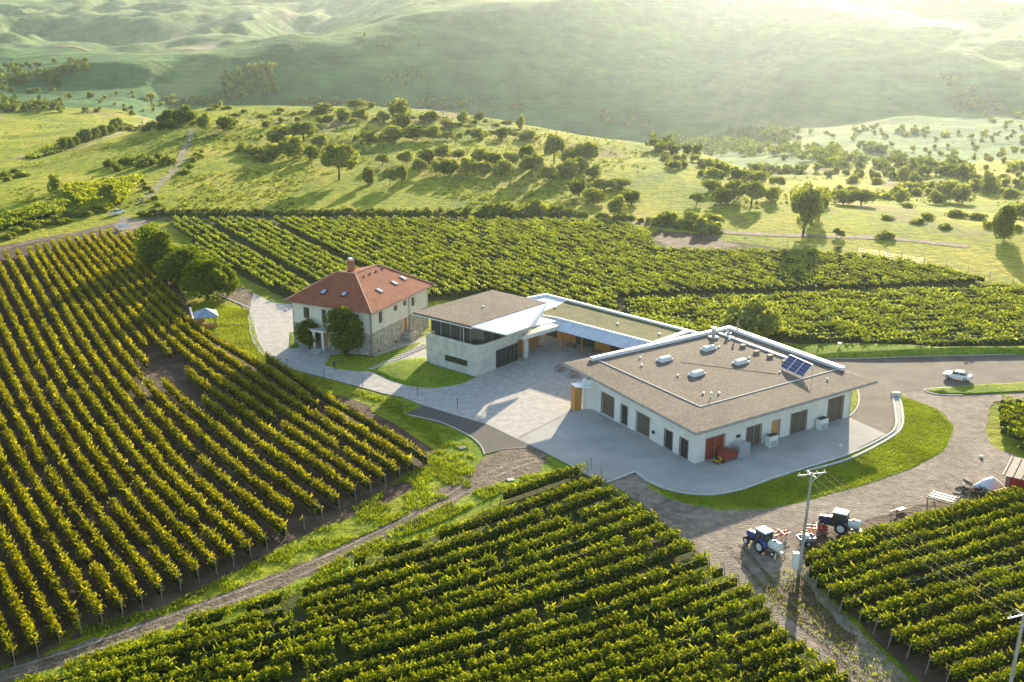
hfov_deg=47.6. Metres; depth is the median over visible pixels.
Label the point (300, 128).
tree
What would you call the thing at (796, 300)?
vine row
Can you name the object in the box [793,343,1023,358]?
lawn
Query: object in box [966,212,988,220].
shrub
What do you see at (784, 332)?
vine row
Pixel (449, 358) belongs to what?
window
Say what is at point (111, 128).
tree
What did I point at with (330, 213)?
shrub
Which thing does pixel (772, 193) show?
tree
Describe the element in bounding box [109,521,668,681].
vine row
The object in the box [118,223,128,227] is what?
car
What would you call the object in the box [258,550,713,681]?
vine row
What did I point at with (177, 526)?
vine row
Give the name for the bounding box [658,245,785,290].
vine row
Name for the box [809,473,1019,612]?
power cable
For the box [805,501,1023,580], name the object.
vine row
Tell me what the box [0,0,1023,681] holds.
ground
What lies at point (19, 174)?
shrub
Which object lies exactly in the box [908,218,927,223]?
shrub
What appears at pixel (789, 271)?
vine row
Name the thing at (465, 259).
vine row
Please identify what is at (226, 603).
tyre rut
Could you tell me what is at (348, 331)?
garden tree
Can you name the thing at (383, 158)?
tree
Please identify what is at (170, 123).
tree
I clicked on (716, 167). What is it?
woodland
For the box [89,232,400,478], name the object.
vine row
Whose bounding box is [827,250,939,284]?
vine row
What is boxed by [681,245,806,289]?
vine row
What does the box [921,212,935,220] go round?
shrub
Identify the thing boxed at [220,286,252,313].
driveway
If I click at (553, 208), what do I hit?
shrub
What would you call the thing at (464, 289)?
vine row
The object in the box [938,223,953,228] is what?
shrub
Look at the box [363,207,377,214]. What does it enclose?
shrub
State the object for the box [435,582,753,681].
vine row
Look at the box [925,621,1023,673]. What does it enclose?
vine row
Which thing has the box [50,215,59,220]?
shrub
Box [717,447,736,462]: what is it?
grape press
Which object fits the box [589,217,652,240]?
vine row
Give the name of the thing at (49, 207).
vine row
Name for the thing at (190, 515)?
vine row
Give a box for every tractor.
[743,525,774,553]
[818,508,850,534]
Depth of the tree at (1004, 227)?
282.99 m
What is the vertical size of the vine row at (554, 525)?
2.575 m
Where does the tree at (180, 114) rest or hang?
on the ground at (694, 68)
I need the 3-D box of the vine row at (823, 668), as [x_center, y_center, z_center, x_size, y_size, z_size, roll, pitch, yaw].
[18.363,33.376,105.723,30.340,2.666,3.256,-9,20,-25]
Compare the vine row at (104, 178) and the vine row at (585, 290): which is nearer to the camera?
the vine row at (585, 290)
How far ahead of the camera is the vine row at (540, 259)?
265.24 m
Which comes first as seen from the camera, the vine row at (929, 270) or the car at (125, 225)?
the vine row at (929, 270)
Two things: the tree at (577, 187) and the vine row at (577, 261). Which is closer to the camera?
the vine row at (577, 261)
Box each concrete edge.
[605,470,634,482]
[635,394,896,495]
[805,395,903,471]
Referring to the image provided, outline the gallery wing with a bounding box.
[526,293,697,353]
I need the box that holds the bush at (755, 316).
[719,296,783,339]
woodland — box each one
[0,57,135,114]
[97,33,1023,200]
[645,122,975,180]
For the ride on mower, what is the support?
on the concrete apron
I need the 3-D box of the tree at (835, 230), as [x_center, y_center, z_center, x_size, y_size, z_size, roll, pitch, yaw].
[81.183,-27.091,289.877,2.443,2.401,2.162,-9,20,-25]
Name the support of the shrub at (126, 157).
on the ground at (694, 68)
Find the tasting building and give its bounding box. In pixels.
[413,290,559,375]
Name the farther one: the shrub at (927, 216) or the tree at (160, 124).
the tree at (160, 124)
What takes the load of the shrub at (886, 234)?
on the ground at (694, 68)
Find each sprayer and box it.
[766,539,783,556]
[847,519,861,535]
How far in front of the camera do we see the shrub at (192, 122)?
446.47 m
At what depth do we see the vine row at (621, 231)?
291.39 m
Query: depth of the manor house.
206.76 m
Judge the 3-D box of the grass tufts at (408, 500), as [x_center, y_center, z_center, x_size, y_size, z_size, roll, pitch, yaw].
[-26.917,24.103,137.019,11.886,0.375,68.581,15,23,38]
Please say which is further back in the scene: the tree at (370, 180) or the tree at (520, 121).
the tree at (520, 121)
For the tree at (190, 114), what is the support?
on the ground at (694, 68)
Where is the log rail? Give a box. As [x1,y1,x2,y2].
[376,405,413,410]
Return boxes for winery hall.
[563,319,877,463]
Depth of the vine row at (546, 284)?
255.49 m
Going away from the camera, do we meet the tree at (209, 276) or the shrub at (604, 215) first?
the tree at (209, 276)
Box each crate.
[733,440,750,449]
[733,446,750,452]
[736,452,749,458]
[737,449,749,455]
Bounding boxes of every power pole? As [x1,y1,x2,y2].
[791,470,825,575]
[1008,609,1023,681]
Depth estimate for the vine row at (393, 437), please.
182.38 m
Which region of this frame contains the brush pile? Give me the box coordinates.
[945,483,991,495]
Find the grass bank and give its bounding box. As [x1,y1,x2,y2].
[30,468,568,681]
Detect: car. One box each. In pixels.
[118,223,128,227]
[943,369,972,381]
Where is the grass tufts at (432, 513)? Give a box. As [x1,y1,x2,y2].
[62,470,554,674]
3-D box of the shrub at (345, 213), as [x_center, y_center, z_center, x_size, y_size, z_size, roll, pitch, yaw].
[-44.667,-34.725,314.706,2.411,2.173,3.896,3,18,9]
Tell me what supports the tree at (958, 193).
on the ground at (694, 68)
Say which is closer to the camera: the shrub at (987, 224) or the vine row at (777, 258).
the vine row at (777, 258)
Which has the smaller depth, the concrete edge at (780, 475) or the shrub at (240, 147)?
the concrete edge at (780, 475)
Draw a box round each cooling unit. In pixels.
[765,432,778,447]
[815,416,828,429]
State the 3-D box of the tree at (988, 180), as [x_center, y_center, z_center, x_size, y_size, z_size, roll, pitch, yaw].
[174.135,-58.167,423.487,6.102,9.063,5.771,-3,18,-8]
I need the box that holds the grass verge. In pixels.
[9,394,953,681]
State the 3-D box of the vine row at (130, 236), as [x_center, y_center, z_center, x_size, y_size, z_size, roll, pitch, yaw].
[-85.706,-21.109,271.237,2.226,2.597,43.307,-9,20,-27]
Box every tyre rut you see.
[0,460,548,681]
[725,546,863,681]
[738,544,881,681]
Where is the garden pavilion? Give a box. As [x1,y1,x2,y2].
[193,308,218,328]
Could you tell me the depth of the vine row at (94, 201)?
332.12 m
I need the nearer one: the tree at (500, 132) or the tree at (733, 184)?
the tree at (733, 184)
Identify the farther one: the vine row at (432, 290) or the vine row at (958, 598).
the vine row at (432, 290)
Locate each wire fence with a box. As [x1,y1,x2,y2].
[167,211,565,216]
[703,234,809,243]
[810,244,1021,283]
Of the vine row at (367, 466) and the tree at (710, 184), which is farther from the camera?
the tree at (710, 184)
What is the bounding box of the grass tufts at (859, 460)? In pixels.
[653,395,952,507]
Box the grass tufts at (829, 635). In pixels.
[748,565,910,681]
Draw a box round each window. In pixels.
[303,307,309,317]
[321,309,325,321]
[445,354,467,366]
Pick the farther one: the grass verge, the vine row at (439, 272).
the vine row at (439, 272)
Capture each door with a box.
[321,332,328,346]
[402,316,407,332]
[601,391,614,418]
[620,403,627,425]
[635,410,649,436]
[663,428,672,449]
[678,436,688,459]
[704,433,725,460]
[745,423,761,445]
[771,419,780,435]
[789,409,807,434]
[827,394,844,421]
[1009,477,1023,488]
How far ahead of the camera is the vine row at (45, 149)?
548.17 m
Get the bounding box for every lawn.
[289,332,297,348]
[325,340,422,371]
[372,357,475,387]
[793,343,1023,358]
[850,389,857,413]
[926,382,1023,394]
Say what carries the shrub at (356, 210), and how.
on the ground at (694, 68)
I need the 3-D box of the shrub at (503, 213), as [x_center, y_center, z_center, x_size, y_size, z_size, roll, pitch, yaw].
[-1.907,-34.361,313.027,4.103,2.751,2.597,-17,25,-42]
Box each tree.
[46,173,61,193]
[56,136,74,148]
[58,136,67,148]
[72,135,80,145]
[75,132,88,142]
[83,128,91,141]
[91,127,101,138]
[91,131,98,139]
[97,124,107,136]
[97,183,118,199]
[105,124,116,133]
[108,117,123,125]
[110,121,119,130]
[132,221,181,268]
[154,243,207,284]
[155,114,164,122]
[156,121,163,128]
[161,108,171,119]
[165,119,176,128]
[168,114,176,120]
[174,110,185,119]
[178,250,232,300]
[180,104,190,112]
[180,260,201,285]
[185,110,197,120]
[195,111,210,129]
[215,116,238,130]
[222,264,239,295]
[241,147,265,154]
[261,121,270,127]
[263,143,282,156]
[266,124,295,143]
[277,116,284,122]
[277,135,306,157]
[291,121,317,141]
[292,318,319,348]
[304,145,319,159]
[310,134,328,145]
[313,102,334,112]
[314,115,326,123]
[319,142,360,179]
[322,115,333,122]
[322,305,364,356]
[334,107,351,120]
[345,99,362,107]
[351,108,368,119]
[358,131,378,141]
[361,166,374,184]
[364,178,374,183]
[374,154,389,165]
[376,110,390,121]
[381,125,406,139]
[382,168,396,184]
[388,97,413,116]
[390,112,411,129]
[394,165,407,184]
[396,149,413,163]
[404,124,424,139]
[411,158,427,173]
[415,148,435,163]
[418,115,425,120]
[423,110,438,120]
[423,124,442,139]
[427,160,445,173]
[434,143,451,157]
[439,118,454,126]
[440,159,458,174]
[442,131,455,139]
[451,149,464,159]
[456,110,467,123]
[456,157,479,174]
[470,127,485,139]
[470,147,488,161]
[473,111,483,120]
[477,161,494,174]
[483,152,502,165]
[493,159,512,174]
[495,126,508,138]
[502,151,519,163]
[516,114,524,128]
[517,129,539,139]
[518,144,536,159]
[518,153,544,176]
[539,165,559,183]
[543,133,565,163]
[555,157,580,178]
[560,147,574,160]
[565,177,587,197]
[571,141,598,160]
[575,156,589,174]
[580,187,608,202]
[584,163,602,178]
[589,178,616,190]
[607,193,627,214]
[610,178,632,186]
[619,189,640,204]
[688,192,704,204]
[699,179,723,190]
[710,187,736,204]
[724,179,743,198]
[730,169,747,178]
[737,180,766,204]
[745,170,771,183]
[765,186,782,201]
[771,176,785,186]
[789,181,824,233]
[817,186,831,196]
[818,190,831,219]
[829,189,856,204]
[832,228,839,235]
[838,230,845,236]
[847,189,877,205]
[893,188,909,203]
[897,165,909,181]
[907,171,923,182]
[927,189,946,204]
[931,179,961,200]
[951,183,976,204]
[979,169,996,189]
[991,202,1017,240]
[1015,202,1023,217]
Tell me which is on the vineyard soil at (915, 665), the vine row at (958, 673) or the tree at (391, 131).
the vine row at (958, 673)
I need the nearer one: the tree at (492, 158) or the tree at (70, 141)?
the tree at (492, 158)
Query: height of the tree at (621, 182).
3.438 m
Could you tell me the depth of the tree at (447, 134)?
421.82 m
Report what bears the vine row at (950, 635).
on the vineyard soil at (915, 665)
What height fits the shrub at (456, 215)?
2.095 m
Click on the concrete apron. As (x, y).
(612, 448)
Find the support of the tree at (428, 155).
on the ground at (694, 68)
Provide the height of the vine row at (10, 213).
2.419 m
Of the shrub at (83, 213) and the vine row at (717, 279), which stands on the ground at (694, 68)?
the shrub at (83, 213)
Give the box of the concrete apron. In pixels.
[520,405,884,492]
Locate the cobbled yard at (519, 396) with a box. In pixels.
[249,293,608,445]
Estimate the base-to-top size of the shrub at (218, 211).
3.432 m
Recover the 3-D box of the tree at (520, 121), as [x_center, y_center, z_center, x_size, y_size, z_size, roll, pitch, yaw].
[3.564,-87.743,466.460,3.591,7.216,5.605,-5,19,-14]
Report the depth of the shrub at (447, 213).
311.93 m
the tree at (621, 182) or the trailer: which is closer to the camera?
the trailer
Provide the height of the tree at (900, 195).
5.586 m
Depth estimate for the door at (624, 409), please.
172.45 m
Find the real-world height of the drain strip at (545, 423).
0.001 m
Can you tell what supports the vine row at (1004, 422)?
on the ground at (694, 68)
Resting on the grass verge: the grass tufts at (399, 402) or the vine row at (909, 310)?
the grass tufts at (399, 402)
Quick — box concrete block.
[891,391,900,395]
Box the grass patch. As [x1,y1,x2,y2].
[765,576,857,656]
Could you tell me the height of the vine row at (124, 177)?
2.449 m
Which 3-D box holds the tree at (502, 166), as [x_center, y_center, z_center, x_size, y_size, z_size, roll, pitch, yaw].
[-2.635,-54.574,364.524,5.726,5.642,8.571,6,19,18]
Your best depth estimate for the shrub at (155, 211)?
313.14 m
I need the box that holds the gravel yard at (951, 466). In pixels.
[546,390,1023,681]
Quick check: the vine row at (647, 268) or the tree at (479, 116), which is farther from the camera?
the tree at (479, 116)
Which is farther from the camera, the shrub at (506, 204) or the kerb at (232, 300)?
the shrub at (506, 204)
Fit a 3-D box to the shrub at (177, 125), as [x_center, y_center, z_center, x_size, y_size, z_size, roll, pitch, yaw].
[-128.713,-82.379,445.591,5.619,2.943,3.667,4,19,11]
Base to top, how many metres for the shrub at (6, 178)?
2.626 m
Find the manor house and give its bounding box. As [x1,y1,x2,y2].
[284,257,434,356]
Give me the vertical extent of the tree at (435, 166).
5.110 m
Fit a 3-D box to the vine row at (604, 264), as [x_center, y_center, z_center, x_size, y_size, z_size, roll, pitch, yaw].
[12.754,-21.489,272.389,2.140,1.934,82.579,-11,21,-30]
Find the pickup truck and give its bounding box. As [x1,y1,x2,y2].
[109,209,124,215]
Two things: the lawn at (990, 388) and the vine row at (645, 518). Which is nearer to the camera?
the vine row at (645, 518)
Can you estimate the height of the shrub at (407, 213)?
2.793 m
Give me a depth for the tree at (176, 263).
245.26 m
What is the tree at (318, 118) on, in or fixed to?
on the ground at (694, 68)
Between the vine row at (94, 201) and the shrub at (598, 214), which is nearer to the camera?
the shrub at (598, 214)
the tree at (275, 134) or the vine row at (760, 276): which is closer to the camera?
the vine row at (760, 276)
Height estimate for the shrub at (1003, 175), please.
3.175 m
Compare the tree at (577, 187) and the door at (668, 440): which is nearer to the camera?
the door at (668, 440)
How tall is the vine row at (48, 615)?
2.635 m
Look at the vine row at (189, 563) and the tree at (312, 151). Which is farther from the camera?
the tree at (312, 151)
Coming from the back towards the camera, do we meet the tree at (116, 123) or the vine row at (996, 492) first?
the tree at (116, 123)
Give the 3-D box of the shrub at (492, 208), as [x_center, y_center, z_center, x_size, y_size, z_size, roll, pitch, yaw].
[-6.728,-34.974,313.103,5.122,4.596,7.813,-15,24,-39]
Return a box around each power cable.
[802,475,1004,611]
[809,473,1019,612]
[817,471,1017,603]
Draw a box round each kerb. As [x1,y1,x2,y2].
[214,293,249,307]
[248,315,263,355]
[253,315,267,353]
[405,414,484,454]
[824,354,1015,358]
[847,389,859,417]
[924,386,962,395]
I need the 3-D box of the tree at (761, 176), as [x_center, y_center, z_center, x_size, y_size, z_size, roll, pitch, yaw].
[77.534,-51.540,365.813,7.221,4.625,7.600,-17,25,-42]
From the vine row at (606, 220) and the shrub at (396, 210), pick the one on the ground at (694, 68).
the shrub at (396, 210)
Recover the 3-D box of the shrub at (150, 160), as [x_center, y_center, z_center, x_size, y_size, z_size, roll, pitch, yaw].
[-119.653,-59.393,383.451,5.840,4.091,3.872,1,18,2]
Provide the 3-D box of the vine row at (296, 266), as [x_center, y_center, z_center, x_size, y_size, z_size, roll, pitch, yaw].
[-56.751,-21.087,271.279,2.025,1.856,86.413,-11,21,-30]
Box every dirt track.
[0,458,550,681]
[436,447,546,501]
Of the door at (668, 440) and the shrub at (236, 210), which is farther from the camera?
the shrub at (236, 210)
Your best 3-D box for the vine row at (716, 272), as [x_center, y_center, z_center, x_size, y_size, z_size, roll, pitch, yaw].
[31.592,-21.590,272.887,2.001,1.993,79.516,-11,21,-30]
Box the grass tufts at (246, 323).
[204,300,265,363]
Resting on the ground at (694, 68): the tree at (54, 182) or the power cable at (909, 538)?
the tree at (54, 182)
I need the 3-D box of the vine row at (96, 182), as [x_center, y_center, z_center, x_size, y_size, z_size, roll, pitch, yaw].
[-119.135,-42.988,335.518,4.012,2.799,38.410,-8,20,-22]
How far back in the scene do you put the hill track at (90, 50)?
1458.93 m
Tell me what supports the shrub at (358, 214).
on the ground at (694, 68)
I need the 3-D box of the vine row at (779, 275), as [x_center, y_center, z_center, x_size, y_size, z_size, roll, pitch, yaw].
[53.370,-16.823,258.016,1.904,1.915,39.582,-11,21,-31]
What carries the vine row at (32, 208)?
on the ground at (694, 68)
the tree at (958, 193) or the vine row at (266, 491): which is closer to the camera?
the vine row at (266, 491)
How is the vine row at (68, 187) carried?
on the ground at (694, 68)
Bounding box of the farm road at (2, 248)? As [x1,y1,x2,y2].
[0,216,969,250]
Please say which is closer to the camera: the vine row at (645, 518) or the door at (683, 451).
the vine row at (645, 518)
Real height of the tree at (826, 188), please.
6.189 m
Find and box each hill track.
[2,119,147,160]
[54,45,208,51]
[136,129,197,203]
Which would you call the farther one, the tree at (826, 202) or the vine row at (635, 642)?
the tree at (826, 202)
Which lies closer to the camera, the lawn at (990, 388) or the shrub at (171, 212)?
the lawn at (990, 388)
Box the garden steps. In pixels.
[359,344,425,373]
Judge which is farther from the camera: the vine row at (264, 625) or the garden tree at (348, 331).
the garden tree at (348, 331)
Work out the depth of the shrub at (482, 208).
312.03 m
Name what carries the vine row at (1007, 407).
on the ground at (694, 68)
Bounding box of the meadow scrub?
[1,110,1023,217]
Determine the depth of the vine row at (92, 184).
337.65 m
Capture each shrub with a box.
[0,170,12,177]
[0,176,11,181]
[0,233,12,240]
[7,226,21,232]
[9,232,16,238]
[10,168,20,173]
[10,171,30,178]
[14,228,21,233]
[21,220,36,227]
[21,227,32,233]
[30,222,43,228]
[36,220,47,225]
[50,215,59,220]
[52,217,74,224]
[61,209,72,216]
[73,210,93,217]
[97,208,110,212]
[102,159,115,166]
[110,161,122,171]
[116,157,125,164]
[123,155,129,164]
[124,126,134,131]
[124,157,137,164]
[132,157,148,167]
[135,210,156,217]
[136,153,150,160]
[140,125,150,131]
[140,155,157,164]
[149,208,161,215]
[153,150,162,159]
[156,156,167,165]
[160,154,177,163]
[160,206,168,215]
[165,207,176,216]
[172,123,182,127]
[174,208,184,216]
[176,119,186,123]
[180,208,191,215]
[185,163,192,168]
[187,120,195,125]
[188,157,196,161]
[189,207,200,215]
[191,208,200,216]
[195,153,204,157]
[201,209,215,216]
[202,207,213,215]
[210,104,219,107]
[213,206,227,216]
[215,206,231,215]
[229,208,241,215]
[234,142,244,151]
[237,207,246,214]
[242,209,254,216]
[244,207,261,215]
[249,208,263,215]
[253,153,266,160]
[258,153,271,161]
[262,209,279,216]
[266,150,276,158]
[272,209,284,215]
[282,208,296,215]
[299,208,310,215]
[308,110,319,114]
[315,207,326,215]
[323,208,333,215]
[332,208,340,215]
[334,206,355,215]
[342,209,350,215]
[351,208,362,215]
[352,134,359,139]
[354,210,365,216]
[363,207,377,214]
[366,208,387,216]
[374,208,386,215]
[386,210,397,215]
[388,208,400,214]
[398,208,414,217]
[414,207,421,216]
[420,206,431,215]
[423,210,433,216]
[438,206,445,214]
[439,208,457,217]
[451,210,458,216]
[457,204,472,217]
[475,203,489,214]
[476,203,500,216]
[494,200,508,210]
[495,201,514,214]
[500,209,508,216]
[504,208,524,217]
[510,203,530,211]
[524,198,539,211]
[525,210,533,216]
[531,209,542,216]
[533,199,547,215]
[538,211,549,217]
[546,204,558,211]
[548,210,558,217]
[551,205,573,214]
[556,210,565,216]
[562,210,571,216]
[567,207,576,216]
[575,210,581,216]
[581,211,590,216]
[593,212,601,218]
[600,212,610,218]
[608,215,618,219]
[621,213,631,220]
[647,213,671,226]
[662,210,671,222]
[668,211,680,223]
[671,218,695,229]
[681,211,699,220]
[691,216,708,230]
[699,212,726,228]
[699,220,722,235]
[833,244,841,249]
[846,174,860,182]
[871,177,883,184]
[873,230,895,239]
[880,214,895,220]
[901,202,915,207]
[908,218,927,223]
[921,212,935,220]
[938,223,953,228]
[944,209,969,217]
[964,172,982,178]
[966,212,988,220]
[982,221,996,228]
[997,173,1010,179]
[999,187,1022,197]
[1014,224,1023,230]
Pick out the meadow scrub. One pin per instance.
(223, 198)
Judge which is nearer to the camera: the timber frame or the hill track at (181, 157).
the timber frame
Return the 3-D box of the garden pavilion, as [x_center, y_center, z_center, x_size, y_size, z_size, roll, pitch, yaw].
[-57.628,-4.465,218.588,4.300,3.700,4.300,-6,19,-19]
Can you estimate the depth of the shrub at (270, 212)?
312.90 m
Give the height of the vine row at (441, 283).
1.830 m
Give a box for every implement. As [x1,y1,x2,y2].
[773,528,790,539]
[800,528,814,537]
[806,522,827,533]
[890,507,905,514]
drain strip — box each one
[485,446,533,453]
[519,410,571,436]
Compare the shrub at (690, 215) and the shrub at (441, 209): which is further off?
the shrub at (441, 209)
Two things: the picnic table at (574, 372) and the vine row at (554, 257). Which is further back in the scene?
the vine row at (554, 257)
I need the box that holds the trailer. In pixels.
[796,533,815,546]
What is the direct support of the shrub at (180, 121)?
on the ground at (694, 68)
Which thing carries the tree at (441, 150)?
on the ground at (694, 68)
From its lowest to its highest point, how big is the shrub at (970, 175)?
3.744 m
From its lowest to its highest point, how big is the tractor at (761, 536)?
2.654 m
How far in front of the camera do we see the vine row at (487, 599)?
121.12 m
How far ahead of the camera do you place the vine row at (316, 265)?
275.76 m
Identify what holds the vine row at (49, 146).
on the ground at (694, 68)
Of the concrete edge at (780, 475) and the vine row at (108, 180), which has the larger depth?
the vine row at (108, 180)
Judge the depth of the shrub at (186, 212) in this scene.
313.97 m
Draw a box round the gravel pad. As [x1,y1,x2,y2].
[113,216,150,236]
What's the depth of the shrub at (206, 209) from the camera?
313.70 m
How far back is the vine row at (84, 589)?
134.91 m
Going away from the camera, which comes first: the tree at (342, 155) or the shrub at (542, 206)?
the shrub at (542, 206)
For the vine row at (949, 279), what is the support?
on the vineyard soil at (285, 294)
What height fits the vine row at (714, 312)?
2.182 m
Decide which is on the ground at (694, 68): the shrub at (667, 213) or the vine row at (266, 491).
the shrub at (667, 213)
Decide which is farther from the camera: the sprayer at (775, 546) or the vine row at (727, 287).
the vine row at (727, 287)
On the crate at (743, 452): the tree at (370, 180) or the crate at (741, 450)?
the crate at (741, 450)
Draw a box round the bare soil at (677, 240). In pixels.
[654,230,739,249]
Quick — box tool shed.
[1001,456,1023,488]
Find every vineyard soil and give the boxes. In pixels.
[0,229,435,665]
[141,473,834,681]
[166,220,1023,346]
[803,492,1023,681]
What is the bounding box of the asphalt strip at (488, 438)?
[406,406,531,452]
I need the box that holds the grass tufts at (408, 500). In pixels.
[0,449,475,668]
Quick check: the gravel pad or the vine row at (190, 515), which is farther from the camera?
the gravel pad
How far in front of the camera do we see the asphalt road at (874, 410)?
193.76 m
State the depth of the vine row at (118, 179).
350.26 m
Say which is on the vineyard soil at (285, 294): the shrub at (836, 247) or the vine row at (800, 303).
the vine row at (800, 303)
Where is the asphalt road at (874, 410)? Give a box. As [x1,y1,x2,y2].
[825,355,1023,434]
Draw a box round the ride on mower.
[713,455,723,464]
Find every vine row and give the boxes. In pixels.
[0,209,19,229]
[0,210,13,227]
[0,262,218,574]
[0,286,200,582]
[0,313,182,590]
[0,343,165,599]
[0,375,146,608]
[0,410,126,617]
[0,443,106,625]
[0,475,83,636]
[0,520,64,646]
[0,562,41,656]
[0,606,18,666]
[2,208,18,228]
[3,249,234,566]
[5,207,27,227]
[10,207,26,225]
[14,247,252,558]
[15,203,37,224]
[15,501,645,681]
[19,202,39,220]
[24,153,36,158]
[26,202,42,220]
[26,245,269,551]
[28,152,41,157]
[30,201,54,220]
[34,242,287,540]
[35,201,53,218]
[38,148,58,152]
[38,150,55,153]
[41,200,60,217]
[42,242,304,527]
[43,144,64,149]
[46,198,66,216]
[49,239,322,519]
[51,199,71,214]
[56,508,657,681]
[57,237,339,509]
[61,182,91,209]
[64,235,356,500]
[69,182,92,208]
[71,181,99,208]
[72,234,373,493]
[75,180,99,208]
[82,233,386,486]
[82,493,631,668]
[83,182,106,208]
[87,181,108,207]
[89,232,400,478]
[93,180,110,208]
[95,179,112,207]
[98,229,414,472]
[100,177,114,205]
[106,177,116,206]
[106,229,428,463]
[107,177,118,203]
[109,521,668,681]
[114,176,122,204]
[116,175,125,203]
[116,232,167,284]
[117,176,130,202]
[119,174,137,202]
[120,173,143,200]
[124,230,140,246]
[161,525,684,681]
[173,215,299,293]
[173,222,273,288]
[182,215,305,289]
[183,484,617,629]
[191,216,309,286]
[195,242,233,268]
[197,538,694,681]
[210,216,320,280]
[219,217,327,277]
[227,215,332,274]
[237,216,342,271]
[247,217,346,269]
[256,218,358,267]
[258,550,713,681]
[273,215,429,297]
[283,216,441,297]
[292,215,450,296]
[302,216,460,294]
[311,216,469,293]
[320,216,479,292]
[329,217,486,291]
[333,560,725,681]
[338,215,503,291]
[347,215,529,296]
[351,474,603,566]
[357,216,540,295]
[366,216,561,296]
[375,214,593,304]
[384,216,614,309]
[387,571,741,681]
[392,215,616,310]
[402,216,616,304]
[411,217,616,300]
[420,216,618,297]
[429,215,629,296]
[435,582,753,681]
[439,216,638,295]
[449,217,649,295]
[458,217,660,294]
[467,215,669,294]
[477,218,679,293]
[479,592,770,681]
[486,217,691,292]
[495,216,699,292]
[500,460,588,502]
[506,217,711,292]
[516,218,721,292]
[524,218,733,291]
[524,603,773,681]
[533,217,744,291]
[542,216,754,291]
[554,217,765,290]
[562,216,776,290]
[570,217,654,246]
[579,618,779,681]
[580,218,653,244]
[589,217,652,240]
[598,217,652,236]
[609,218,647,233]
[617,626,792,681]
[624,283,1023,304]
[625,285,1023,307]
[626,291,1023,311]
[627,293,1023,313]
[629,295,1023,316]
[634,300,1023,319]
[636,303,1023,322]
[654,305,1023,326]
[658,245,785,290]
[666,637,807,681]
[669,309,1023,329]
[670,246,796,289]
[677,324,719,331]
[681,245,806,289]
[694,246,817,289]
[705,247,828,288]
[707,647,820,681]
[717,248,838,288]
[728,248,849,288]
[738,248,859,287]
[749,247,868,287]
[760,247,879,286]
[765,318,1023,336]
[769,248,889,286]
[769,656,839,681]
[776,314,1023,330]
[780,248,900,286]
[788,322,1023,339]
[790,249,910,285]
[801,247,919,285]
[801,490,1023,569]
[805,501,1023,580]
[806,667,850,681]
[810,247,928,284]
[812,513,1023,591]
[817,486,1023,550]
[818,326,1023,342]
[825,526,1023,600]
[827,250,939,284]
[838,541,1023,613]
[843,251,948,283]
[857,485,1023,536]
[857,556,1023,626]
[861,331,1023,343]
[862,252,957,283]
[873,568,1023,633]
[879,255,966,282]
[887,587,1023,649]
[897,256,976,282]
[902,602,1023,658]
[915,333,1023,346]
[915,487,1023,528]
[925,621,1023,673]
[927,261,985,281]
[945,639,1023,681]
[966,659,1023,681]
[978,280,1015,287]
[998,403,1023,418]
[998,425,1023,440]
[999,393,1023,412]
[999,409,1023,425]
[999,414,1023,432]
[1013,397,1023,404]
[1015,440,1023,449]
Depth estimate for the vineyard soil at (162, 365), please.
157.52 m
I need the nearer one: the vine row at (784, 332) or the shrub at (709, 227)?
the vine row at (784, 332)
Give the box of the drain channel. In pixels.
[818,396,901,466]
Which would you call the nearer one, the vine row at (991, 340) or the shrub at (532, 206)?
the vine row at (991, 340)
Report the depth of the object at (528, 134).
436.85 m
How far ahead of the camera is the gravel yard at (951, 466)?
146.31 m
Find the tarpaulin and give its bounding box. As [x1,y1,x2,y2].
[974,476,1003,491]
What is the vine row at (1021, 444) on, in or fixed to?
on the ground at (694, 68)
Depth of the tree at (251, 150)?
392.21 m
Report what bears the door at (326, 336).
in the manor house
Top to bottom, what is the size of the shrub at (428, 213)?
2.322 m
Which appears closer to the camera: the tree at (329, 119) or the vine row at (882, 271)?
the vine row at (882, 271)
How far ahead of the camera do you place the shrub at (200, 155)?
389.82 m
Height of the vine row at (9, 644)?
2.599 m
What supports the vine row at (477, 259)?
on the vineyard soil at (285, 294)
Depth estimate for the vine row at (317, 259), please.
273.42 m
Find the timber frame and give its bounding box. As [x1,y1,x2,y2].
[926,489,960,505]
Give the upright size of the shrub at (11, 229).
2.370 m
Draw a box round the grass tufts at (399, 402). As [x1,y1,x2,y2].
[303,374,469,448]
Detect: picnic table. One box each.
[553,364,566,371]
[567,370,579,377]
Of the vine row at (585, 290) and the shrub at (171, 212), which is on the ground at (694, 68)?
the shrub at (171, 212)
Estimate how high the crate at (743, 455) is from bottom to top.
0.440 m
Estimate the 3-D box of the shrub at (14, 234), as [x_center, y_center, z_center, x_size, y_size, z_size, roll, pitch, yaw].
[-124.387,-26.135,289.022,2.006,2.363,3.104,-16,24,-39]
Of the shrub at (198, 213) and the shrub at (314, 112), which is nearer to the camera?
the shrub at (198, 213)
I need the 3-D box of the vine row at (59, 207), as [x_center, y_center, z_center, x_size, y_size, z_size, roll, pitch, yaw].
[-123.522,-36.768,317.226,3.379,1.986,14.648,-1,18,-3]
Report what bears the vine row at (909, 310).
on the vineyard soil at (285, 294)
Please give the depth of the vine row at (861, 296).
234.24 m
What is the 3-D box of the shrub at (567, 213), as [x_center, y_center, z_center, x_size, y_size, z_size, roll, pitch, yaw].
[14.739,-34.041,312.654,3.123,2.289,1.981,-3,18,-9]

